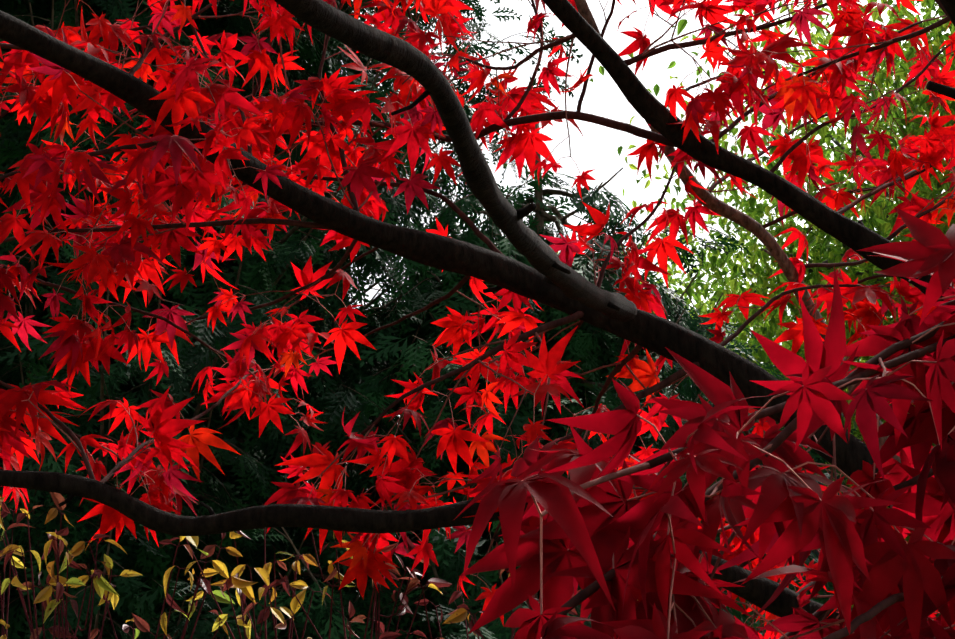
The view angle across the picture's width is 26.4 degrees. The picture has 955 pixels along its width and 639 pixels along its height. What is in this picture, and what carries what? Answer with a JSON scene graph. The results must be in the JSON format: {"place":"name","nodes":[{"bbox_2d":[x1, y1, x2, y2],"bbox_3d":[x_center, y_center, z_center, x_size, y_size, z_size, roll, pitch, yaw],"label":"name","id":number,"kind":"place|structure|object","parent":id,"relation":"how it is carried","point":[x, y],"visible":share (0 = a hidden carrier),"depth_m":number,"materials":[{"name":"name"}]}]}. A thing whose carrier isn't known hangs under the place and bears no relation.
{"place":"outdoors","nodes":[
{"label":"outdoors","id":0,"kind":"place"},
{"bbox_2d":[0,0,954,638],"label":"maple tree","id":1,"kind":"object","parent":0,"point":[868,560],"depth_m":2.92,"materials":[{"name":"red plant"}]},
{"bbox_2d":[306,0,949,463],"label":"sky","id":2,"kind":"structure","parent":0,"point":[597,150],"materials":[{"name":"white"}]},
{"bbox_2d":[504,0,954,615],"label":"green broadleaf tree","id":3,"kind":"object","parent":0,"point":[822,248],"depth_m":14.96,"materials":[{"name":"green plant"}]},
{"label":"ground","id":4,"kind":"structure","parent":0,"visible":0},
{"bbox_2d":[0,501,566,638],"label":"shrub stems","id":5,"kind":"object","parent":4,"relation":"on","point":[64,613],"visible":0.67,"depth_m":2.97,"materials":[{"name":"yellow plant"}]},
{"bbox_2d":[0,492,637,638],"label":"shrub leaves","id":6,"kind":"object","parent":5,"relation":"attached to","point":[101,584],"visible":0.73,"depth_m":2.95,"materials":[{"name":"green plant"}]},
{"bbox_2d":[0,0,589,638],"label":"conifer tree","id":7,"kind":"object","parent":4,"relation":"on","point":[146,558],"depth_m":7.80,"materials":[{"name":"plant"}]},
{"bbox_2d":[259,2,471,499],"bbox_3d":[-2.749,-1.546,14.286,7.919,16.994,7.815,0,-18,1],"label":"conifer tree","id":8,"kind":"object","parent":4,"relation":"on","point":[461,226],"depth_m":12.62,"materials":[{"name":"green plant"}]},
{"bbox_2d":[38,123,938,638],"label":"conifer tree","id":9,"kind":"object","parent":4,"relation":"on","point":[586,348],"depth_m":7.61,"materials":[{"name":"plant"}]},
{"bbox_2d":[612,297,906,594],"bbox_3d":[1.267,2.837,10.809,4.735,6.081,4.648,0,-18,1],"label":"conifer tree","id":10,"kind":"object","parent":4,"relation":"on","point":[820,483],"depth_m":11.16,"materials":[{"name":"green plant"}]}
]}

